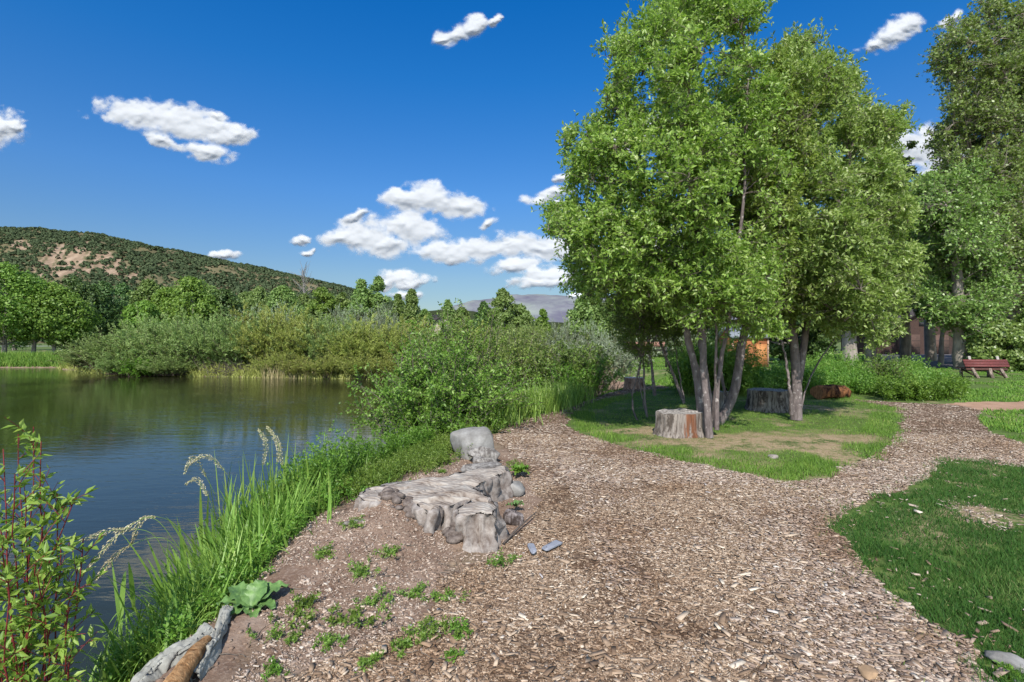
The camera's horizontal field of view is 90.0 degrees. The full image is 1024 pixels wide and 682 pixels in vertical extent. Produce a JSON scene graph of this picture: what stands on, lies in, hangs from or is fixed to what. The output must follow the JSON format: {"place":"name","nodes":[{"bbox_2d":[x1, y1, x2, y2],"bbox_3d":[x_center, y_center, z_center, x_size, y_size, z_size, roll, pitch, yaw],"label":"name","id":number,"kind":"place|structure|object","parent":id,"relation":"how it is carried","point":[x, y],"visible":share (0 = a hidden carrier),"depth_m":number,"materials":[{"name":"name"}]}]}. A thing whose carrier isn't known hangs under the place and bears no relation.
{"place":"outdoors","nodes":[
{"label":"outdoors","id":0,"kind":"place"},
{"bbox_2d":[0,229,391,342],"bbox_3d":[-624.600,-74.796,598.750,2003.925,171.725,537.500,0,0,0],"label":"hill","id":1,"kind":"structure","parent":0,"point":[51,260],"depth_m":522.51,"materials":[{"name":"green plant"}]},
{"bbox_2d":[0,226,693,342],"bbox_3d":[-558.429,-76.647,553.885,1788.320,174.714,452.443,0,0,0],"label":"juniper scrub","id":2,"kind":"object","parent":1,"relation":"on","point":[159,256],"visible":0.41,"depth_m":552.31,"materials":[{"name":"green plant"}]},
{"bbox_2d":[0,367,622,681],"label":"water","id":3,"kind":"structure","parent":0,"point":[127,446],"depth_m":11.16,"materials":[{"name":"blue liquid"}]},
{"bbox_2d":[0,365,623,681],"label":"ground","id":4,"kind":"structure","parent":0,"point":[221,671],"depth_m":3.32,"materials":[{"name":"soil"}]},
{"bbox_2d":[0,350,68,367],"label":"shore grass","id":5,"kind":"structure","parent":4,"relation":"on","point":[21,358],"depth_m":45.23,"materials":[{"name":"green plant"}]},
{"bbox_2d":[0,417,108,681],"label":"red stemmed shrub","id":6,"kind":"object","parent":4,"relation":"on","point":[15,656],"visible":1,"depth_m":2.41,"materials":[{"name":"green plant"}]},
{"bbox_2d":[83,348,145,374],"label":"willow shrub","id":7,"kind":"object","parent":4,"relation":"on","point":[106,364],"visible":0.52,"depth_m":33.63,"materials":[{"name":"green plant"}]},
{"bbox_2d":[111,352,160,377],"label":"waterside bush","id":8,"kind":"object","parent":4,"relation":"on","point":[130,369],"visible":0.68,"depth_m":32.75,"materials":[{"name":"green plant"}]},
{"bbox_2d":[55,550,271,681],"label":"reed grass","id":9,"kind":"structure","parent":4,"relation":"on","point":[102,675],"depth_m":2.95,"materials":[{"name":"green plant"}]},
{"bbox_2d":[130,622,214,681],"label":"driftwood log","id":10,"kind":"object","parent":4,"relation":"on","point":[158,666],"visible":0.92,"depth_m":2.48,"materials":[{"name":"grey wood"}]},
{"bbox_2d":[134,348,210,375],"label":"willow shrub","id":11,"kind":"object","parent":4,"relation":"on","point":[167,366],"visible":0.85,"depth_m":32.82,"materials":[{"name":"green plant"}]},
{"bbox_2d":[163,635,211,681],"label":"driftwood log","id":12,"kind":"object","parent":4,"relation":"on","point":[186,665],"visible":0.91,"depth_m":2.34,"materials":[{"name":"brown wood"}]},
{"bbox_2d":[79,492,301,658],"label":"reed grass","id":13,"kind":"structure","parent":4,"relation":"on","point":[157,585],"depth_m":3.64,"materials":[{"name":"green plant"}]},
{"bbox_2d":[190,604,232,681],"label":"driftwood log","id":14,"kind":"object","parent":4,"relation":"on","point":[211,654],"visible":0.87,"depth_m":2.56,"materials":[{"name":"grey wood"}]},
{"bbox_2d":[57,447,373,681],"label":"bank grass","id":15,"kind":"structure","parent":4,"relation":"on","point":[161,646],"depth_m":3.40,"materials":[{"name":"green plant"}]},
{"bbox_2d":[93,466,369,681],"bbox_3d":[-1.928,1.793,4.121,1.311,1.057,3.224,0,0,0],"label":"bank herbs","id":16,"kind":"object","parent":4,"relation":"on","point":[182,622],"visible":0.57,"depth_m":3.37,"materials":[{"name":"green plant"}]},
{"bbox_2d":[54,360,411,379],"bbox_3d":[-21.502,1.665,35.603,38.853,1.309,5.628,0,0,22],"label":"shoreline sedge","id":17,"kind":"object","parent":4,"relation":"on","point":[255,372],"visible":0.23,"depth_m":32.72,"materials":[{"name":"green plant"}]},
{"bbox_2d":[216,579,288,617],"bbox_3d":[-1.529,1.503,2.990,0.346,0.131,0.267,0,0,0],"label":"burdock","id":18,"kind":"object","parent":4,"relation":"on","point":[246,598],"visible":0.95,"depth_m":3.01,"materials":[{"name":"green plant"}]},
{"bbox_2d":[126,426,389,599],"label":"reed grass","id":19,"kind":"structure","parent":4,"relation":"on","point":[272,483],"depth_m":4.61,"materials":[{"name":"green plant"}]},
{"bbox_2d":[267,589,321,629],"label":"weed","id":20,"kind":"object","parent":4,"relation":"on","point":[298,612],"visible":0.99,"depth_m":2.92,"materials":[{"name":"green plant"}]},
{"bbox_2d":[208,428,433,555],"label":"reed grass","id":21,"kind":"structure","parent":4,"relation":"on","point":[250,479],"depth_m":5.46,"materials":[{"name":"green plant"}]},
{"bbox_2d":[290,351,353,377],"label":"willow shrub","id":22,"kind":"object","parent":4,"relation":"on","point":[322,366],"visible":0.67,"depth_m":30.99,"materials":[{"name":"green plant"}]},
{"bbox_2d":[194,415,467,554],"bbox_3d":[-1.966,1.595,6.675,1.645,1.453,4.563,0,0,13],"label":"clover growth","id":23,"kind":"object","parent":4,"relation":"on","point":[387,448],"visible":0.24,"depth_m":5.59,"materials":[{"name":"green plant"}]},
{"bbox_2d":[189,491,477,681],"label":"fallen twigs","id":24,"kind":"object","parent":4,"relation":"on","point":[359,599],"visible":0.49,"depth_m":2.83,"materials":[{"name":"brown plant"}]},
{"bbox_2d":[296,601,392,630],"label":"weed","id":25,"kind":"object","parent":4,"relation":"on","point":[353,612],"visible":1,"depth_m":2.78,"materials":[{"name":"green plant"}]},
{"bbox_2d":[155,469,534,681],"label":"dirt clods","id":26,"kind":"object","parent":4,"relation":"on","point":[270,650],"visible":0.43,"depth_m":3.20,"materials":[{"name":"soil"}]},
{"bbox_2d":[335,350,384,378],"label":"willow shrub","id":27,"kind":"object","parent":4,"relation":"on","point":[345,364],"visible":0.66,"depth_m":30.56,"materials":[{"name":"green plant"}]},
{"bbox_2d":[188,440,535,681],"bbox_3d":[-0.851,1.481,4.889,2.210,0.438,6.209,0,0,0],"label":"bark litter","id":28,"kind":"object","parent":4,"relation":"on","point":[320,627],"visible":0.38,"depth_m":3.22,"materials":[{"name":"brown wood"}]},
{"bbox_2d":[311,414,509,500],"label":"bank weeds","id":29,"kind":"object","parent":4,"relation":"on","point":[428,455],"visible":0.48,"depth_m":5.85,"materials":[{"name":"green plant"}]},
{"bbox_2d":[378,487,463,543],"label":"root knobs","id":30,"kind":"object","parent":4,"relation":"on","point":[451,535],"visible":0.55,"depth_m":4.09,"materials":[{"name":"grey wood"}]},
{"bbox_2d":[349,386,510,447],"bbox_3d":[-1.305,1.361,8.259,2.573,1.290,1.828,0,0,0],"label":"leafy shrub","id":31,"kind":"object","parent":4,"relation":"on","point":[461,424],"visible":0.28,"depth_m":8.23,"materials":[{"name":"green plant"}]},
{"bbox_2d":[353,466,513,553],"bbox_3d":[-0.690,1.468,4.561,1.482,0.405,1.723,0,0,0],"label":"flat stump","id":32,"kind":"object","parent":4,"relation":"on","point":[460,499],"visible":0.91,"depth_m":4.18,"materials":[{"name":"grey wood"}]},
{"bbox_2d":[336,314,543,437],"bbox_3d":[-1.171,0.787,9.233,3.567,2.541,3.455,0,0,0],"label":"leafy shrub","id":33,"kind":"object","parent":4,"relation":"on","point":[418,387],"visible":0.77,"depth_m":8.80,"materials":[{"name":"green plant"}]},
{"bbox_2d":[409,298,509,386],"bbox_3d":[-1.262,0.575,12.468,2.467,3.258,2.770,0,0,0],"label":"leafy shrub","id":34,"kind":"object","parent":4,"relation":"on","point":[445,332],"visible":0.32,"depth_m":12.37,"materials":[{"name":"green plant"}]},
{"bbox_2d":[450,426,493,459],"bbox_3d":[-0.526,1.447,6.878,0.593,0.543,0.519,0,0,-11],"label":"boulder","id":35,"kind":"object","parent":4,"relation":"on","point":[465,438],"visible":0.59,"depth_m":6.77,"materials":[{"name":"stone"}]},
{"bbox_2d":[473,320,560,397],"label":"leafy shrub","id":36,"kind":"object","parent":4,"relation":"on","point":[513,347],"visible":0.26,"depth_m":16.32,"materials":[{"name":"green plant"}]},
{"bbox_2d":[463,372,598,427],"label":"tall bank grass","id":37,"kind":"structure","parent":4,"relation":"on","point":[568,403],"depth_m":10.90,"materials":[{"name":"green plant"}]},
{"bbox_2d":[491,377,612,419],"bbox_3d":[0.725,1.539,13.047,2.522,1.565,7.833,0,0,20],"label":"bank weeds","id":38,"kind":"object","parent":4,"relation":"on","point":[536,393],"visible":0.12,"depth_m":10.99,"materials":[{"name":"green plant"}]},
{"bbox_2d":[505,322,621,398],"bbox_3d":[1.647,0.852,15.516,3.928,2.952,3.577,0,0,0],"label":"dark leafed shrub","id":39,"kind":"object","parent":4,"relation":"on","point":[577,361],"visible":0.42,"depth_m":15.16,"materials":[{"name":"green plant"}]},
{"bbox_2d":[531,353,623,401],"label":"dark leafed shrub","id":40,"kind":"object","parent":4,"relation":"on","point":[570,373],"visible":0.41,"depth_m":14.20,"materials":[{"name":"green plant"}]},
{"bbox_2d":[551,330,654,393],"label":"silvery shrub","id":41,"kind":"object","parent":4,"relation":"on","point":[618,364],"visible":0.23,"depth_m":21.86,"materials":[{"name":"green plant"}]},
{"bbox_2d":[0,0,1022,310],"label":"sky","id":42,"kind":"structure","parent":0,"point":[347,103],"materials":[{"name":"blue"}]},
{"bbox_2d":[0,342,1023,681],"bbox_3d":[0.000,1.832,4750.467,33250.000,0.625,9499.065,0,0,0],"label":"lawn","id":43,"kind":"structure","parent":0,"point":[782,442],"depth_m":7.76,"materials":[{"name":"green plant"}]},
{"bbox_2d":[0,261,68,353],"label":"park tree","id":44,"kind":"object","parent":43,"relation":"on","point":[21,284],"visible":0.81,"depth_m":49.52,"materials":[{"name":"green plant"}]},
{"bbox_2d":[11,281,104,351],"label":"park tree","id":45,"kind":"object","parent":43,"relation":"on","point":[51,319],"visible":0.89,"depth_m":51.24,"materials":[{"name":"green plant"}]},
{"bbox_2d":[56,275,110,349],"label":"park tree","id":46,"kind":"object","parent":43,"relation":"on","point":[74,283],"visible":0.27,"depth_m":65.36,"materials":[{"name":"green plant"}]},
{"bbox_2d":[79,280,127,344],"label":"park tree","id":47,"kind":"object","parent":43,"relation":"on","point":[108,312],"visible":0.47,"depth_m":67.56,"materials":[{"name":"green plant"}]},
{"bbox_2d":[50,316,156,369],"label":"willow shrub","id":48,"kind":"object","parent":43,"relation":"on","point":[94,348],"visible":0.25,"depth_m":34.94,"materials":[{"name":"green plant"}]},
{"bbox_2d":[118,300,169,332],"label":"park tree","id":49,"kind":"object","parent":43,"relation":"on","point":[146,307],"visible":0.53,"depth_m":57.10,"materials":[{"name":"green plant"}]},
{"bbox_2d":[124,278,164,309],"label":"park tree","id":50,"kind":"object","parent":43,"relation":"on","point":[147,290],"visible":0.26,"depth_m":65.35,"materials":[{"name":"green plant"}]},
{"bbox_2d":[100,313,203,361],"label":"willow shrub","id":51,"kind":"object","parent":43,"relation":"on","point":[146,325],"visible":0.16,"depth_m":34.79,"materials":[{"name":"green plant"}]},
{"bbox_2d":[126,306,224,363],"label":"willow shrub","id":52,"kind":"object","parent":43,"relation":"on","point":[167,347],"visible":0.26,"depth_m":34.10,"materials":[{"name":"green plant"}]},
{"bbox_2d":[156,276,220,327],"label":"park tree","id":53,"kind":"object","parent":43,"relation":"on","point":[190,290],"visible":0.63,"depth_m":60.83,"materials":[{"name":"green plant"}]},
{"bbox_2d":[158,310,252,366],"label":"willow shrub","id":54,"kind":"object","parent":43,"relation":"on","point":[214,320],"visible":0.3,"depth_m":33.69,"materials":[{"name":"green plant"}]},
{"bbox_2d":[195,288,249,323],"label":"park tree","id":55,"kind":"object","parent":43,"relation":"on","point":[225,297],"visible":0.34,"depth_m":63.36,"materials":[{"name":"green plant"}]},
{"bbox_2d":[176,301,293,370],"bbox_3d":[-18.020,-0.390,35.019,8.003,4.808,7.563,0,0,33],"label":"willow shrub","id":56,"kind":"object","parent":43,"relation":"on","point":[225,351],"visible":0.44,"depth_m":33.34,"materials":[{"name":"green plant"}]},
{"bbox_2d":[240,286,274,319],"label":"park tree","id":57,"kind":"object","parent":43,"relation":"on","point":[255,297],"visible":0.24,"depth_m":72.59,"materials":[{"name":"green plant"}]},
{"bbox_2d":[239,348,307,372],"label":"willow shrub","id":58,"kind":"object","parent":43,"relation":"on","point":[272,358],"visible":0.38,"depth_m":31.89,"materials":[{"name":"green plant"}]},
{"bbox_2d":[229,301,320,364],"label":"willow shrub","id":59,"kind":"object","parent":43,"relation":"on","point":[261,345],"visible":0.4,"depth_m":33.52,"materials":[{"name":"green plant"}]},
{"bbox_2d":[256,284,304,318],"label":"park tree","id":60,"kind":"object","parent":43,"relation":"on","point":[286,294],"visible":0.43,"depth_m":69.19,"materials":[{"name":"green plant"}]},
{"bbox_2d":[251,302,335,362],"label":"willow shrub","id":61,"kind":"object","parent":43,"relation":"on","point":[299,350],"visible":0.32,"depth_m":33.51,"materials":[{"name":"green plant"}]},
{"bbox_2d":[285,312,361,362],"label":"willow shrub","id":62,"kind":"object","parent":43,"relation":"on","point":[310,337],"visible":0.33,"depth_m":33.38,"materials":[{"name":"green plant"}]},
{"bbox_2d":[303,286,345,322],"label":"park tree","id":63,"kind":"object","parent":43,"relation":"on","point":[324,297],"visible":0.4,"depth_m":65.56,"materials":[{"name":"green plant"}]},
{"bbox_2d":[305,311,398,360],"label":"willow shrub","id":64,"kind":"object","parent":43,"relation":"on","point":[343,349],"visible":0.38,"depth_m":32.66,"materials":[{"name":"green plant"}]},
{"bbox_2d":[346,278,374,325],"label":"poplar tree","id":65,"kind":"object","parent":43,"relation":"on","point":[360,295],"visible":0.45,"depth_m":64.90,"materials":[{"name":"green plant"}]},
{"bbox_2d":[364,275,393,328],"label":"poplar tree","id":66,"kind":"object","parent":43,"relation":"on","point":[375,296],"visible":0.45,"depth_m":65.52,"materials":[{"name":"green plant"}]},
{"bbox_2d":[349,313,410,361],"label":"willow shrub","id":67,"kind":"object","parent":43,"relation":"on","point":[375,352],"visible":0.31,"depth_m":32.43,"materials":[{"name":"green plant"}]},
{"bbox_2d":[371,315,437,361],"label":"willow shrub","id":68,"kind":"object","parent":43,"relation":"on","point":[385,349],"visible":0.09,"depth_m":31.90,"materials":[{"name":"green plant"}]},
{"bbox_2d":[400,288,420,325],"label":"poplar tree","id":69,"kind":"object","parent":43,"relation":"on","point":[411,304],"visible":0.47,"depth_m":69.37,"materials":[{"name":"green plant"}]},
{"bbox_2d":[486,288,518,333],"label":"park tree","id":70,"kind":"object","parent":43,"relation":"on","point":[503,299],"visible":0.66,"depth_m":63.32,"materials":[{"name":"green plant"}]},
{"bbox_2d":[535,316,587,357],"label":"willow shrub","id":71,"kind":"object","parent":43,"relation":"on","point":[563,333],"visible":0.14,"depth_m":28.60,"materials":[{"name":"green plant"}]},
{"bbox_2d":[560,293,613,344],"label":"park tree","id":72,"kind":"object","parent":43,"relation":"on","point":[582,314],"visible":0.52,"depth_m":45.14,"materials":[{"name":"green plant"}]},
{"bbox_2d":[569,212,697,419],"bbox_3d":[2.551,-0.668,10.129,2.980,4.454,2.928,0,0,0],"label":"slender sapling","id":73,"kind":"object","parent":43,"relation":"on","point":[634,322],"visible":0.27,"depth_m":9.73,"materials":[{"name":"green plant"}]},
{"bbox_2d":[531,0,803,437],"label":"multi stem tree","id":74,"kind":"object","parent":43,"relation":"on","point":[690,143],"visible":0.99,"depth_m":7.35,"materials":[{"name":"green plant"}]},
{"bbox_2d":[652,408,704,438],"bbox_3d":[2.771,1.378,8.543,0.903,0.435,0.825,0,0,0],"label":"tree stump","id":75,"kind":"object","parent":43,"relation":"on","point":[679,423],"visible":0.92,"depth_m":8.24,"materials":[{"name":"grey wood"}]},
{"bbox_2d":[645,230,727,403],"bbox_3d":[3.720,-0.586,11.558,2.981,3.984,2.180,0,0,-21],"label":"slanting thin tree","id":76,"kind":"object","parent":43,"relation":"on","point":[680,392],"visible":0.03,"depth_m":11.47,"materials":[{"name":"grey plant"}]},
{"bbox_2d":[663,327,770,395],"bbox_3d":[6.094,0.592,15.569,3.027,2.001,3.438,0,0,17],"label":"weed hedge","id":77,"kind":"object","parent":43,"relation":"on","point":[685,370],"visible":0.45,"depth_m":14.72,"materials":[{"name":"green plant"}]},
{"bbox_2d":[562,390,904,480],"bbox_3d":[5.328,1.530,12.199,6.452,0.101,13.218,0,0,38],"label":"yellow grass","id":78,"kind":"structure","parent":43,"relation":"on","point":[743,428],"depth_m":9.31,"materials":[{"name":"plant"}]},
{"bbox_2d":[718,326,770,366],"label":"orange shed","id":79,"kind":"structure","parent":43,"relation":"on","point":[763,344],"depth_m":29.96,"materials":[{"name":"wood"}]},
{"bbox_2d":[744,388,788,412],"bbox_3d":[5.826,1.348,11.613,1.061,0.510,0.971,0,0,0],"label":"tree stump","id":80,"kind":"object","parent":43,"relation":"on","point":[771,400],"visible":0.88,"depth_m":11.32,"materials":[{"name":"grey wood"}]},
{"bbox_2d":[712,30,840,424],"bbox_3d":[4.770,-2.110,9.411,2.142,7.345,3.307,0,0,39],"label":"leaning tree","id":81,"kind":"object","parent":43,"relation":"on","point":[751,206],"visible":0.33,"depth_m":8.70,"materials":[{"name":"green plant"}]},
{"bbox_2d":[753,314,838,360],"bbox_3d":[20.947,-2.738,37.942,6.127,8.999,8.679,0,0,0],"label":"cottonwood tree","id":82,"kind":"object","parent":43,"relation":"on","point":[816,344],"visible":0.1,"depth_m":36.73,"materials":[{"name":"green plant"}]},
{"bbox_2d":[810,384,850,399],"bbox_3d":[8.627,1.380,13.825,1.004,0.431,0.422,0,0,-14],"label":"short log","id":83,"kind":"object","parent":43,"relation":"on","point":[819,392],"visible":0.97,"depth_m":13.67,"materials":[{"name":"brown wood"}]},
{"bbox_2d":[745,16,935,420],"bbox_3d":[6.393,-2.681,10.249,3.142,8.474,5.755,0,0,44],"label":"forked tree","id":84,"kind":"object","parent":43,"relation":"on","point":[867,224],"visible":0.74,"depth_m":9.04,"materials":[{"name":"green plant"}]},
{"bbox_2d":[741,357,960,395],"bbox_3d":[10.491,1.095,15.865,8.089,1.177,3.854,0,0,0],"label":"weed hedge","id":85,"kind":"object","parent":43,"relation":"on","point":[765,383],"visible":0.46,"depth_m":14.89,"materials":[{"name":"green plant"}]},
{"bbox_2d":[805,346,933,374],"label":"weed hedge","id":86,"kind":"object","parent":43,"relation":"on","point":[830,356],"visible":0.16,"depth_m":18.51,"materials":[{"name":"green plant"}]},
{"bbox_2d":[828,105,918,363],"bbox_3d":[23.734,-6.966,34.091,6.416,17.447,5.075,0,0,0],"label":"cottonwood tree","id":87,"kind":"object","parent":43,"relation":"on","point":[912,144],"visible":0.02,"depth_m":33.31,"materials":[{"name":"green plant"}]},
{"bbox_2d":[856,349,916,379],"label":"bush","id":88,"kind":"object","parent":43,"relation":"on","point":[880,367],"visible":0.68,"depth_m":15.18,"materials":[{"name":"green plant"}]},
{"bbox_2d":[870,369,973,400],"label":"weed hedge","id":89,"kind":"object","parent":43,"relation":"on","point":[944,387],"visible":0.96,"depth_m":13.33,"materials":[{"name":"green plant"}]},
{"bbox_2d":[823,455,1023,681],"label":"grass","id":90,"kind":"structure","parent":43,"relation":"on","point":[992,564],"depth_m":3.72,"materials":[{"name":"green plant"}]},
{"bbox_2d":[901,155,1023,369],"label":"cottonwood tree","id":91,"kind":"object","parent":43,"relation":"on","point":[957,220],"visible":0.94,"depth_m":26.39,"materials":[{"name":"green plant"}]},
{"bbox_2d":[915,0,1023,320],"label":"cottonwood tree","id":92,"kind":"object","parent":43,"relation":"on","point":[974,108],"visible":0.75,"depth_m":27.45,"materials":[{"name":"green plant"}]},
{"bbox_2d":[956,356,1009,377],"bbox_3d":[20.084,1.120,21.824,1.720,0.956,1.040,0,0,6],"label":"park bench","id":93,"kind":"object","parent":43,"relation":"on","point":[990,366],"visible":0.94,"depth_m":21.65,"materials":[{"name":"red paint"}]},
{"bbox_2d":[946,401,1023,410],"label":"dirt trail","id":94,"kind":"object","parent":43,"relation":"on","point":[999,405],"visible":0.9,"depth_m":12.40,"materials":[{"name":"beige soil"}]},
{"bbox_2d":[960,318,1023,371],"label":"leafy bush","id":95,"kind":"object","parent":43,"relation":"on","point":[1013,338],"visible":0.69,"depth_m":25.72,"materials":[{"name":"green plant"}]},
{"bbox_2d":[984,650,1023,672],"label":"white rock","id":96,"kind":"object","parent":43,"relation":"on","point":[1015,661],"visible":0.88,"depth_m":2.43,"materials":[{"name":"stone"}]},
{"bbox_2d":[439,294,735,321],"bbox_3d":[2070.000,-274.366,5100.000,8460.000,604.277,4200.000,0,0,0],"label":"mesa","id":97,"kind":"structure","parent":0,"point":[556,307],"depth_m":5339.26,"materials":[{"name":"grey stone"}]},
{"bbox_2d":[274,385,1023,681],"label":"path","id":98,"kind":"structure","parent":0,"point":[642,574],"depth_m":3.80,"materials":[{"name":"brown wood"}]},
{"bbox_2d":[493,385,1023,681],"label":"weathered wood chips","id":99,"kind":"object","parent":98,"relation":"on","point":[947,660],"visible":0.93,"depth_m":3.87,"materials":[{"name":"brown wood"}]},
{"bbox_2d":[566,391,894,476],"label":"dry grass","id":100,"kind":"structure","parent":0,"point":[747,438],"depth_m":7.89,"materials":[{"name":"green plant"}]},
{"bbox_2d":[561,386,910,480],"bbox_3d":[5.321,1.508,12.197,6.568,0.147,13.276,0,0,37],"label":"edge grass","id":101,"kind":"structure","parent":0,"point":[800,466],"depth_m":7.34,"materials":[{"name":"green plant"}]},
{"bbox_2d":[577,388,900,479],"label":"lawn grass","id":102,"kind":"structure","parent":0,"point":[758,424],"depth_m":9.79,"materials":[{"name":"green plant"}]},
{"bbox_2d":[584,354,1023,439],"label":"field grass","id":103,"kind":"structure","parent":0,"point":[996,421],"depth_m":14.12,"materials":[{"name":"green plant"}]},
{"bbox_2d":[879,354,952,367],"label":"driveway","id":104,"kind":"structure","parent":0,"point":[948,362],"depth_m":40.70,"materials":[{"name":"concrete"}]},
{"bbox_2d":[840,309,952,353],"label":"brown cabin","id":105,"kind":"object","parent":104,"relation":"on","point":[917,336],"visible":0.27,"depth_m":59.95,"materials":[{"name":"brown wood"}]},
{"bbox_2d":[912,170,968,360],"bbox_3d":[32.963,-5.774,40.578,6.816,15.106,8.990,0,0,0],"label":"cottonwood tree","id":106,"kind":"object","parent":104,"relation":"on","point":[930,350],"visible":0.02,"depth_m":39.88,"materials":[{"name":"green plant"}]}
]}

